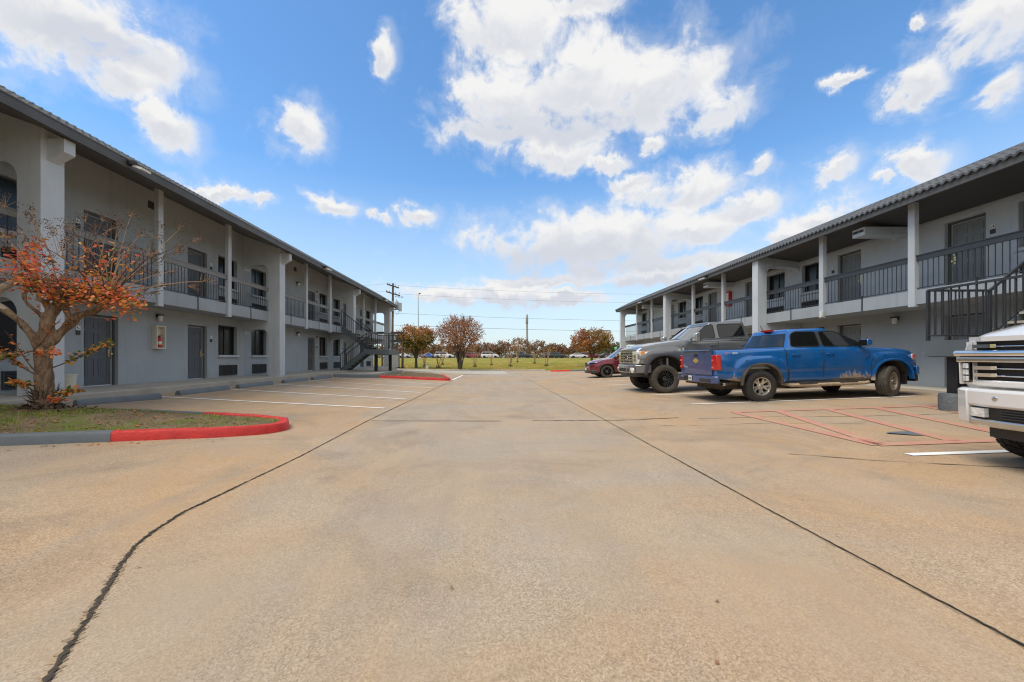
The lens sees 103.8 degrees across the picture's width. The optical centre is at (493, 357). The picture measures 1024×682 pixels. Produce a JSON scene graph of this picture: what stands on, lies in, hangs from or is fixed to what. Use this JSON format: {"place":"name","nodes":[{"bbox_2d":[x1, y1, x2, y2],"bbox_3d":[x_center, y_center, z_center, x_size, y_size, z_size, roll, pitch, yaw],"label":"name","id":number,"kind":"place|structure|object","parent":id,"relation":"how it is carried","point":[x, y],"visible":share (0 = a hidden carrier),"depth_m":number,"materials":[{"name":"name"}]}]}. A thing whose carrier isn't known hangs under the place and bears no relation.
{"place":"outdoors","nodes":[
{"label":"outdoors","id":0,"kind":"place"},
{"bbox_2d":[0,403,278,432],"bbox_3d":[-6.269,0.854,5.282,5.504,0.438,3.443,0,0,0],"label":"grass","id":1,"kind":"structure","parent":0,"point":[64,412],"depth_m":5.87,"materials":[{"name":"green plant"}]},
{"bbox_2d":[0,193,221,412],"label":"crape myrtle","id":2,"kind":"object","parent":1,"relation":"on","point":[46,338],"visible":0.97,"depth_m":6.16,"materials":[{"name":"orange plant"}]},
{"bbox_2d":[0,366,396,404],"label":"walkway","id":3,"kind":"structure","parent":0,"point":[118,390],"depth_m":11.50,"materials":[{"name":"concrete"}]},
{"bbox_2d":[64,374,77,388],"bbox_3d":[-9.950,0.578,9.350,0.360,0.390,0.360,0,0,0],"label":"waste bin","id":4,"kind":"object","parent":3,"relation":"on","point":[70,379],"visible":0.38,"depth_m":9.28,"materials":[{"name":"white plastic"}]},
{"bbox_2d":[373,358,599,370],"bbox_3d":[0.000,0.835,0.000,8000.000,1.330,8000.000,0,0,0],"label":"ground","id":5,"kind":"structure","parent":0,"point":[524,361],"depth_m":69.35,"materials":[{"name":"green plant"}]},
{"bbox_2d":[0,85,397,395],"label":"motel block","id":6,"kind":"structure","parent":5,"relation":"on","point":[272,305],"depth_m":12.29,"materials":[{"name":"grey paint"}]},
{"bbox_2d":[0,301,16,353],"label":"window","id":7,"kind":"structure","parent":6,"relation":"in","point":[7,324],"depth_m":8.99,"materials":[{"name":"black glass"}]},
{"bbox_2d":[0,176,16,236],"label":"window","id":8,"kind":"structure","parent":6,"relation":"in","point":[7,186],"depth_m":8.99,"materials":[{"name":"black glass"}]},
{"bbox_2d":[84,315,114,386],"bbox_3d":[-10.825,-0.196,10.950,0.150,1.937,0.960,0,0,0],"label":"door","id":9,"kind":"structure","parent":6,"relation":"in","point":[99,367],"depth_m":11.04,"materials":[{"name":"paint"}]},
{"bbox_2d":[84,211,114,279],"bbox_3d":[-10.825,-2.925,10.950,0.150,1.910,0.960,0,0,0],"label":"door","id":10,"kind":"structure","parent":6,"relation":"in","point":[93,217],"depth_m":11.04,"materials":[{"name":"paint"}]},
{"bbox_2d":[152,325,165,348],"bbox_3d":[-10.624,-0.645,12.740,0.148,0.730,0.360,0,0,0],"label":"extinguisher cabinet","id":11,"kind":"object","parent":6,"relation":"attached to","point":[157,330],"visible":0.94,"depth_m":12.59,"materials":[{"name":"white metal"}]},
{"bbox_2d":[188,325,203,378],"bbox_3d":[-10.825,-0.196,14.505,0.150,1.937,0.950,0,0,0],"label":"door","id":12,"kind":"structure","parent":6,"relation":"in","point":[195,333],"depth_m":14.59,"materials":[{"name":"paint"}]},
{"bbox_2d":[188,248,203,297],"bbox_3d":[-10.825,-2.925,14.505,0.150,1.910,0.950,0,0,0],"label":"door","id":13,"kind":"structure","parent":6,"relation":"in","point":[197,258],"depth_m":14.58,"materials":[{"name":"paint"}]},
{"bbox_2d":[218,325,239,356],"bbox_3d":[-10.752,-0.649,16.160,0.275,1.259,1.240,0,0,0],"label":"window","id":14,"kind":"structure","parent":6,"relation":"in","point":[225,334],"depth_m":16.26,"materials":[{"name":"black glass"}]},
{"bbox_2d":[218,256,239,292],"bbox_3d":[-10.752,-3.353,16.160,0.275,1.275,1.240,0,0,0],"label":"window","id":15,"kind":"structure","parent":6,"relation":"in","point":[221,261],"depth_m":16.08,"materials":[{"name":"black glass"}]},
{"bbox_2d":[251,330,267,356],"bbox_3d":[-10.752,-0.649,18.290,0.275,1.259,1.240,0,0,0],"label":"window","id":16,"kind":"structure","parent":6,"relation":"in","point":[257,335],"depth_m":18.38,"materials":[{"name":"black glass"}]},
{"bbox_2d":[251,269,267,299],"bbox_3d":[-10.752,-3.353,18.290,0.275,1.275,1.240,0,0,0],"label":"window","id":17,"kind":"structure","parent":6,"relation":"in","point":[256,276],"depth_m":18.38,"materials":[{"name":"black glass"}]},
{"bbox_2d":[308,338,312,370],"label":"door","id":18,"kind":"structure","parent":6,"relation":"in","point":[310,340],"depth_m":23.75,"materials":[{"name":"paint"}]},
{"bbox_2d":[308,291,312,320],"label":"door","id":19,"kind":"structure","parent":6,"relation":"in","point":[310,295],"depth_m":23.75,"materials":[{"name":"paint"}]},
{"bbox_2d":[319,293,327,314],"bbox_3d":[-10.752,-3.353,25.210,0.275,1.275,1.240,0,0,0],"label":"window","id":20,"kind":"structure","parent":6,"relation":"in","point":[321,297],"depth_m":25.32,"materials":[{"name":"black glass"}]},
{"bbox_2d":[319,337,328,356],"bbox_3d":[-10.752,-0.649,25.210,0.275,1.259,1.240,0,0,0],"label":"window","id":21,"kind":"structure","parent":6,"relation":"in","point":[321,340],"depth_m":25.32,"materials":[{"name":"black glass"}]},
{"bbox_2d":[333,340,339,356],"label":"window","id":22,"kind":"structure","parent":6,"relation":"in","point":[335,343],"depth_m":27.57,"materials":[{"name":"black glass"}]},
{"bbox_2d":[333,299,340,318],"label":"window","id":23,"kind":"structure","parent":6,"relation":"in","point":[335,302],"depth_m":27.57,"materials":[{"name":"black glass"}]},
{"bbox_2d":[343,341,345,365],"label":"door","id":24,"kind":"structure","parent":6,"relation":"in","point":[344,343],"depth_m":29.16,"materials":[{"name":"paint"}]},
{"bbox_2d":[376,332,404,368],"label":"wooden rack","id":25,"kind":"object","parent":5,"relation":"on","point":[402,354],"visible":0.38,"depth_m":44.49,"materials":[{"name":"brown wood"}]},
{"bbox_2d":[386,283,401,349],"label":"utility pole","id":26,"kind":"object","parent":5,"relation":"on","point":[399,308],"visible":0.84,"depth_m":47.85,"materials":[{"name":"brown wood"}]},
{"bbox_2d":[392,353,399,368],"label":"utility cabinet","id":27,"kind":"object","parent":5,"relation":"on","point":[395,360],"visible":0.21,"depth_m":43.70,"materials":[{"name":"grey plastic"}]},
{"bbox_2d":[394,324,438,367],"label":"crape myrtle","id":28,"kind":"object","parent":5,"relation":"on","point":[418,341],"visible":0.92,"depth_m":45.14,"materials":[{"name":"orange plant"}]},
{"bbox_2d":[426,343,444,354],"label":"tree","id":29,"kind":"object","parent":5,"relation":"on","point":[433,347],"visible":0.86,"depth_m":134.48,"materials":[{"name":"brown plant"}]},
{"bbox_2d":[434,352,453,357],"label":"suv","id":30,"kind":"object","parent":5,"relation":"on","point":[447,355],"visible":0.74,"depth_m":112.11,"materials":[{"name":"white metal"}]},
{"bbox_2d":[431,313,485,368],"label":"crape myrtle","id":31,"kind":"object","parent":5,"relation":"on","point":[461,334],"visible":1,"depth_m":42.95,"materials":[{"name":"red plant"}]},
{"bbox_2d":[465,352,480,357],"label":"suv","id":32,"kind":"object","parent":5,"relation":"on","point":[468,354],"visible":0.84,"depth_m":117.12,"materials":[{"name":"red metal"}]},
{"bbox_2d":[467,344,483,357],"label":"tree","id":33,"kind":"object","parent":5,"relation":"on","point":[478,349],"visible":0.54,"depth_m":132.59,"materials":[{"name":"brown plant"}]},
{"bbox_2d":[373,353,598,357],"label":"undergrowth","id":34,"kind":"object","parent":5,"relation":"on","point":[501,356],"visible":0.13,"depth_m":127.52,"materials":[{"name":"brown plant"}]},
{"bbox_2d":[476,342,498,353],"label":"tree","id":35,"kind":"object","parent":5,"relation":"on","point":[488,346],"visible":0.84,"depth_m":132.34,"materials":[{"name":"brown plant"}]},
{"bbox_2d":[481,352,498,357],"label":"minivan","id":36,"kind":"object","parent":5,"relation":"on","point":[484,354],"visible":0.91,"depth_m":112.11,"materials":[{"name":"white metal"}]},
{"bbox_2d":[373,345,611,357],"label":"woods","id":37,"kind":"object","parent":5,"relation":"on","point":[505,352],"visible":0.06,"depth_m":148.95,"materials":[{"name":"orange plant"}]},
{"bbox_2d":[493,340,510,357],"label":"tree","id":38,"kind":"object","parent":5,"relation":"on","point":[503,346],"visible":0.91,"depth_m":133.43,"materials":[{"name":"brown plant"}]},
{"bbox_2d":[510,338,524,361],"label":"sapling","id":39,"kind":"object","parent":5,"relation":"on","point":[516,352],"visible":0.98,"depth_m":70.85,"materials":[{"name":"orange plant"}]},
{"bbox_2d":[506,337,531,357],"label":"tree","id":40,"kind":"object","parent":5,"relation":"on","point":[525,343],"visible":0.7,"depth_m":135.12,"materials":[{"name":"brown plant"}]},
{"bbox_2d":[508,352,531,357],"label":"pickup truck","id":41,"kind":"object","parent":5,"relation":"on","point":[521,354],"visible":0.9,"depth_m":113.10,"materials":[{"name":"grey metal"}]},
{"bbox_2d":[524,339,547,354],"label":"tree","id":42,"kind":"object","parent":5,"relation":"on","point":[537,344],"visible":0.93,"depth_m":135.38,"materials":[{"name":"brown plant"}]},
{"bbox_2d":[543,343,560,352],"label":"tree","id":43,"kind":"object","parent":5,"relation":"on","point":[553,346],"visible":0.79,"depth_m":136.95,"materials":[{"name":"brown plant"}]},
{"bbox_2d":[547,352,565,357],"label":"suv","id":44,"kind":"object","parent":5,"relation":"on","point":[555,354],"visible":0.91,"depth_m":113.11,"materials":[{"name":"grey metal"}]},
{"bbox_2d":[556,343,570,354],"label":"tree","id":45,"kind":"object","parent":5,"relation":"on","point":[562,348],"visible":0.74,"depth_m":137.99,"materials":[{"name":"brown plant"}]},
{"bbox_2d":[568,344,582,354],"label":"tree","id":46,"kind":"object","parent":5,"relation":"on","point":[571,351],"visible":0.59,"depth_m":138.57,"materials":[{"name":"brown plant"}]},
{"bbox_2d":[569,353,587,357],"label":"car","id":47,"kind":"object","parent":5,"relation":"on","point":[574,355],"visible":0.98,"depth_m":112.10,"materials":[{"name":"white metal"}]},
{"bbox_2d":[568,327,613,360],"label":"crape myrtle","id":48,"kind":"object","parent":5,"relation":"on","point":[585,341],"visible":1,"depth_m":49.22,"materials":[{"name":"orange plant"}]},
{"bbox_2d":[596,343,618,357],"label":"tree","id":49,"kind":"object","parent":5,"relation":"on","point":[610,349],"visible":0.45,"depth_m":139.22,"materials":[{"name":"green plant"}]},
{"bbox_2d":[615,142,1023,386],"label":"motel block","id":50,"kind":"structure","parent":5,"relation":"on","point":[874,272],"depth_m":12.54,"materials":[{"name":"grey paint"}]},
{"bbox_2d":[677,301,685,319],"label":"window","id":51,"kind":"structure","parent":50,"relation":"in","point":[682,305],"depth_m":27.51,"materials":[{"name":"black glass"}]},
{"bbox_2d":[695,296,702,316],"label":"window","id":52,"kind":"structure","parent":50,"relation":"in","point":[699,301],"depth_m":25.37,"materials":[{"name":"black glass"}]},
{"bbox_2d":[710,292,716,321],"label":"door","id":53,"kind":"structure","parent":50,"relation":"in","point":[713,297],"depth_m":23.71,"materials":[{"name":"grey paint"}]},
{"bbox_2d":[726,291,731,305],"bbox_3d":[12.763,-3.190,21.785,0.170,0.780,0.330,0,0,0],"label":"extinguisher cabinet","id":54,"kind":"object","parent":50,"relation":"attached to","point":[728,295],"visible":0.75,"depth_m":21.62,"materials":[{"name":"red metal"}]},
{"bbox_2d":[747,282,751,316],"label":"door","id":55,"kind":"structure","parent":50,"relation":"in","point":[749,285],"depth_m":20.38,"materials":[{"name":"grey paint"}]},
{"bbox_2d":[767,272,784,301],"bbox_3d":[12.902,-3.203,18.290,0.275,1.215,1.240,0,0,0],"label":"window","id":56,"kind":"structure","parent":50,"relation":"in","point":[777,281],"depth_m":18.34,"materials":[{"name":"black glass"}]},
{"bbox_2d":[799,262,818,295],"bbox_3d":[12.902,-3.203,16.160,0.275,1.215,1.240,0,0,0],"label":"window","id":57,"kind":"structure","parent":50,"relation":"in","point":[811,271],"depth_m":16.38,"materials":[{"name":"black glass"}]},
{"bbox_2d":[840,324,860,341],"bbox_3d":[12.975,-0.177,14.505,0.150,2.045,0.950,0,0,0],"label":"door","id":58,"kind":"structure","parent":50,"relation":"in","point":[853,331],"depth_m":14.53,"materials":[{"name":"grey paint"}]},
{"bbox_2d":[840,250,860,301],"bbox_3d":[12.975,-2.820,14.505,0.150,1.980,0.950,0,0,0],"label":"door","id":59,"kind":"structure","parent":50,"relation":"in","point":[851,261],"depth_m":14.61,"materials":[{"name":"grey paint"}]},
{"bbox_2d":[948,312,984,385],"bbox_3d":[12.975,-0.177,10.950,0.150,2.045,0.960,0,0,0],"label":"door","id":60,"kind":"structure","parent":50,"relation":"in","point":[972,315],"depth_m":11.02,"materials":[{"name":"grey paint"}]},
{"bbox_2d":[948,213,985,284],"bbox_3d":[12.975,-2.820,10.950,0.150,1.980,0.960,0,0,0],"label":"door","id":61,"kind":"structure","parent":50,"relation":"in","point":[971,229],"depth_m":11.00,"materials":[{"name":"grey paint"}]},
{"bbox_2d":[0,371,1023,681],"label":"parking lot","id":62,"kind":"structure","parent":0,"point":[604,551],"depth_m":2.65,"materials":[{"name":"concrete"}]},
{"bbox_2d":[0,430,113,445],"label":"kerb","id":63,"kind":"structure","parent":62,"relation":"on","point":[38,438],"depth_m":5.04,"materials":[{"name":"grey paint"}]},
{"bbox_2d":[38,545,140,681],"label":"paving joint","id":64,"kind":"object","parent":62,"relation":"on","point":[79,637],"visible":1,"depth_m":1.82,"materials":[{"name":"black"}]},
{"bbox_2d":[11,405,203,413],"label":"kerb","id":65,"kind":"structure","parent":62,"relation":"on","point":[194,412],"depth_m":7.06,"materials":[{"name":"grey paint"}]},
{"bbox_2d":[73,393,161,405],"bbox_3d":[-8.150,0.918,8.775,0.167,0.145,1.601,0,0,14],"label":"wheel stop","id":66,"kind":"object","parent":62,"relation":"on","point":[117,399],"visible":0.8,"depth_m":8.65,"materials":[{"name":"grey paint"}]},
{"bbox_2d":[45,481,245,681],"bbox_3d":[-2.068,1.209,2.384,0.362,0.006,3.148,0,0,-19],"label":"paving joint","id":67,"kind":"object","parent":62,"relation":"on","point":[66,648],"visible":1,"depth_m":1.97,"materials":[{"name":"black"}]},
{"bbox_2d":[132,482,247,545],"bbox_3d":[-2.404,1.215,3.258,0.119,0.006,1.344,0,0,-3],"label":"paving joint","id":68,"kind":"object","parent":62,"relation":"on","point":[185,512],"visible":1,"depth_m":3.12,"materials":[{"name":"black"}]},
{"bbox_2d":[110,412,289,441],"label":"kerb","id":69,"kind":"structure","parent":62,"relation":"on","point":[281,424],"depth_m":5.72,"materials":[{"name":"red paint"}]},
{"bbox_2d":[175,385,229,395],"bbox_3d":[-8.140,0.923,11.310,0.167,0.145,1.940,0,0,0],"label":"wheel stop","id":70,"kind":"object","parent":62,"relation":"on","point":[200,390],"visible":0.85,"depth_m":11.10,"materials":[{"name":"grey paint"}]},
{"bbox_2d":[135,421,365,544],"bbox_3d":[-2.422,1.212,5.096,0.129,0.006,5.008,0,0,-1],"label":"paving joint","id":71,"kind":"object","parent":62,"relation":"on","point":[142,539],"visible":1,"depth_m":3.72,"materials":[{"name":"black"}]},
{"bbox_2d":[235,381,273,388],"bbox_3d":[-8.140,0.928,13.735,0.167,0.145,1.970,0,0,0],"label":"wheel stop","id":72,"kind":"object","parent":62,"relation":"on","point":[247,385],"visible":0.97,"depth_m":13.52,"materials":[{"name":"grey paint"}]},
{"bbox_2d":[162,396,379,407],"bbox_3d":[-5.435,1.084,9.760,5.637,0.248,0.100,0,0,3],"label":"stall line","id":73,"kind":"object","parent":62,"relation":"on","point":[274,402],"visible":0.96,"depth_m":9.75,"materials":[{"name":"white paint"}]},
{"bbox_2d":[281,377,307,382],"bbox_3d":[-8.140,0.933,16.475,0.167,0.145,1.950,0,0,0],"label":"wheel stop","id":74,"kind":"object","parent":62,"relation":"on","point":[294,380],"visible":0.88,"depth_m":16.25,"materials":[{"name":"grey paint"}]},
{"bbox_2d":[233,389,399,398],"bbox_3d":[-5.375,1.095,12.100,5.572,0.253,0.100,0,0,5],"label":"stall line","id":75,"kind":"object","parent":62,"relation":"on","point":[310,393],"visible":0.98,"depth_m":12.11,"materials":[{"name":"white paint"}]},
{"bbox_2d":[310,375,331,379],"bbox_3d":[-8.100,0.939,18.900,0.167,0.145,2.000,0,0,0],"label":"wheel stop","id":76,"kind":"object","parent":62,"relation":"on","point":[321,377],"visible":0.83,"depth_m":18.68,"materials":[{"name":"grey paint"}]},
{"bbox_2d":[334,374,378,377],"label":"kerb","id":77,"kind":"structure","parent":62,"relation":"on","point":[355,376],"depth_m":20.91,"materials":[{"name":"grey paint"}]},
{"bbox_2d":[1,407,718,663],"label":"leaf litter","id":78,"kind":"object","parent":62,"relation":"on","point":[716,661],"visible":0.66,"depth_m":5.81,"materials":[{"name":"brown plant"}]},
{"bbox_2d":[320,370,402,376],"bbox_3d":[-7.515,1.087,23.950,2.510,0.465,7.300,0,0,0],"label":"stair pad","id":79,"kind":"object","parent":62,"relation":"on","point":[379,372],"visible":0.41,"depth_m":23.08,"materials":[{"name":"concrete"}]},
{"bbox_2d":[340,311,398,371],"bbox_3d":[-8.021,-0.943,25.475,3.382,4.046,2.450,0,0,0],"label":"outdoor stair","id":80,"kind":"object","parent":79,"relation":"on","point":[364,354],"visible":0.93,"depth_m":25.23,"materials":[{"name":"grey metal"}]},
{"bbox_2d":[379,374,450,380],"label":"kerb","id":81,"kind":"structure","parent":62,"relation":"on","point":[417,378],"depth_m":22.08,"materials":[{"name":"red paint"}]},
{"bbox_2d":[387,372,446,377],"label":"island mulch","id":82,"kind":"object","parent":81,"relation":"on","point":[412,374],"visible":0.98,"depth_m":23.22,"materials":[{"name":"brown soil"}]},
{"bbox_2d":[403,370,506,373],"bbox_3d":[-3.900,1.217,37.900,10.200,0.415,9.800,0,0,0],"label":"pale apron","id":83,"kind":"object","parent":62,"relation":"on","point":[476,372],"visible":0.84,"depth_m":37.38,"materials":[{"name":"concrete"}]},
{"bbox_2d":[397,369,544,370],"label":"kerb","id":84,"kind":"structure","parent":62,"relation":"on","point":[475,370],"depth_m":42.81,"materials":[{"name":"concrete"}]},
{"bbox_2d":[584,347,625,377],"bbox_3d":[7.664,0.237,23.450,4.600,1.675,2.300,-3,0,0],"label":"suv","id":85,"kind":"object","parent":62,"relation":"on","point":[606,366],"visible":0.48,"depth_m":22.61,"materials":[{"name":"red paint"}]},
{"bbox_2d":[535,417,677,420],"bbox_3d":[2.175,1.192,7.771,2.852,0.046,0.066,0,0,-2],"label":"paving joint","id":86,"kind":"object","parent":62,"relation":"on","point":[584,420],"visible":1,"depth_m":7.75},
{"bbox_2d":[617,321,797,392],"bbox_3d":[7.577,-0.073,13.780,6.380,2.247,2.670,-2,0,0],"label":"pickup truck","id":87,"kind":"object","parent":62,"relation":"on","point":[655,366],"visible":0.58,"depth_m":12.85,"materials":[{"name":"grey paint"}]},
{"bbox_2d":[521,375,1023,646],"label":"paving joint","id":88,"kind":"object","parent":62,"relation":"on","point":[838,546],"visible":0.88,"depth_m":2.43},
{"bbox_2d":[678,326,918,401],"bbox_3d":[7.985,0.062,10.716,5.500,1.937,2.280,-2,0,-1],"label":"pickup truck","id":89,"kind":"object","parent":62,"relation":"on","point":[761,366],"visible":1,"depth_m":9.82,"materials":[{"name":"blue paint"}]},
{"bbox_2d":[699,396,907,403],"bbox_3d":[7.560,1.033,9.780,5.480,0.198,0.100,0,0,0],"label":"stall line","id":90,"kind":"object","parent":62,"relation":"on","point":[810,399],"visible":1,"depth_m":9.78,"materials":[{"name":"white paint"}]},
{"bbox_2d":[731,412,883,444],"bbox_3d":[4.940,1.120,6.700,0.170,0.007,3.100,0,0,0],"label":"red hatch line","id":91,"kind":"object","parent":62,"relation":"on","point":[818,431],"visible":1,"depth_m":6.21,"materials":[{"name":"paint"}]},
{"bbox_2d":[603,419,1023,647],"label":"paving joint","id":92,"kind":"object","parent":62,"relation":"on","point":[955,610],"visible":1,"depth_m":2.35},
{"bbox_2d":[699,413,957,418],"bbox_3d":[6.149,1.080,7.400,4.521,0.158,0.141,0,0,7],"label":"paving joint","id":93,"kind":"object","parent":62,"relation":"on","point":[819,416],"visible":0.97,"depth_m":7.38,"materials":[{"name":"black"}]},
{"bbox_2d":[775,411,882,442],"bbox_3d":[5.420,1.103,6.725,0.170,0.033,3.057,0,0,15],"label":"red hatch line","id":94,"kind":"object","parent":62,"relation":"on","point":[847,433],"visible":1,"depth_m":6.28,"materials":[{"name":"paint"}]},
{"bbox_2d":[732,405,937,411],"bbox_3d":[7.925,1.016,8.230,5.951,0.210,0.170,0,0,1],"label":"red hatch line","id":95,"kind":"object","parent":62,"relation":"on","point":[835,408],"visible":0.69,"depth_m":8.25,"materials":[{"name":"paint"}]},
{"bbox_2d":[826,409,959,440],"bbox_3d":[6.425,1.068,6.720,0.170,0.035,3.080,0,0,16],"label":"red hatch line","id":96,"kind":"object","parent":62,"relation":"on","point":[900,427],"visible":1,"depth_m":6.25,"materials":[{"name":"paint"}]},
{"bbox_2d":[886,431,921,434],"bbox_3d":[6.050,1.083,5.750,0.751,0.001,0.300,0,0,0],"label":"grey paint smudge","id":97,"kind":"object","parent":62,"relation":"on","point":[905,432],"visible":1,"depth_m":5.80,"materials":[{"name":"grey paint"}]},
{"bbox_2d":[788,453,1022,467],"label":"paving joint","id":98,"kind":"object","parent":62,"relation":"on","point":[918,462],"visible":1,"depth_m":4.29,"materials":[{"name":"black"}]},
{"bbox_2d":[875,408,989,431],"bbox_3d":[7.375,1.034,6.720,0.170,0.035,3.080,0,0,16],"label":"red hatch line","id":99,"kind":"object","parent":62,"relation":"on","point":[949,422],"visible":0.81,"depth_m":6.61,"materials":[{"name":"paint"}]},
{"bbox_2d":[872,438,996,445],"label":"red hatch line","id":100,"kind":"object","parent":62,"relation":"on","point":[937,442],"visible":0.84,"depth_m":5.18,"materials":[{"name":"paint"}]},
{"bbox_2d":[905,450,1008,454],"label":"stall line","id":101,"kind":"object","parent":62,"relation":"on","point":[961,452],"visible":0.86,"depth_m":4.66,"materials":[{"name":"white paint"}]},
{"bbox_2d":[925,260,1023,410],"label":"outdoor stair","id":102,"kind":"object","parent":62,"relation":"on","point":[948,400],"visible":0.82,"depth_m":7.59,"materials":[{"name":"grey metal"}]},
{"bbox_2d":[953,324,1023,456],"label":"pickup truck","id":103,"kind":"object","parent":62,"relation":"on","point":[991,376],"visible":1,"depth_m":4.02,"materials":[{"name":"white paint"}]},
{"bbox_2d":[0,0,1023,357],"label":"sky","id":104,"kind":"structure","parent":0,"point":[619,151],"materials":[{"name":"blue"}]},
{"bbox_2d":[851,383,946,391],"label":"walkway","id":105,"kind":"structure","parent":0,"point":[924,388],"depth_m":11.35,"materials":[{"name":"concrete"}]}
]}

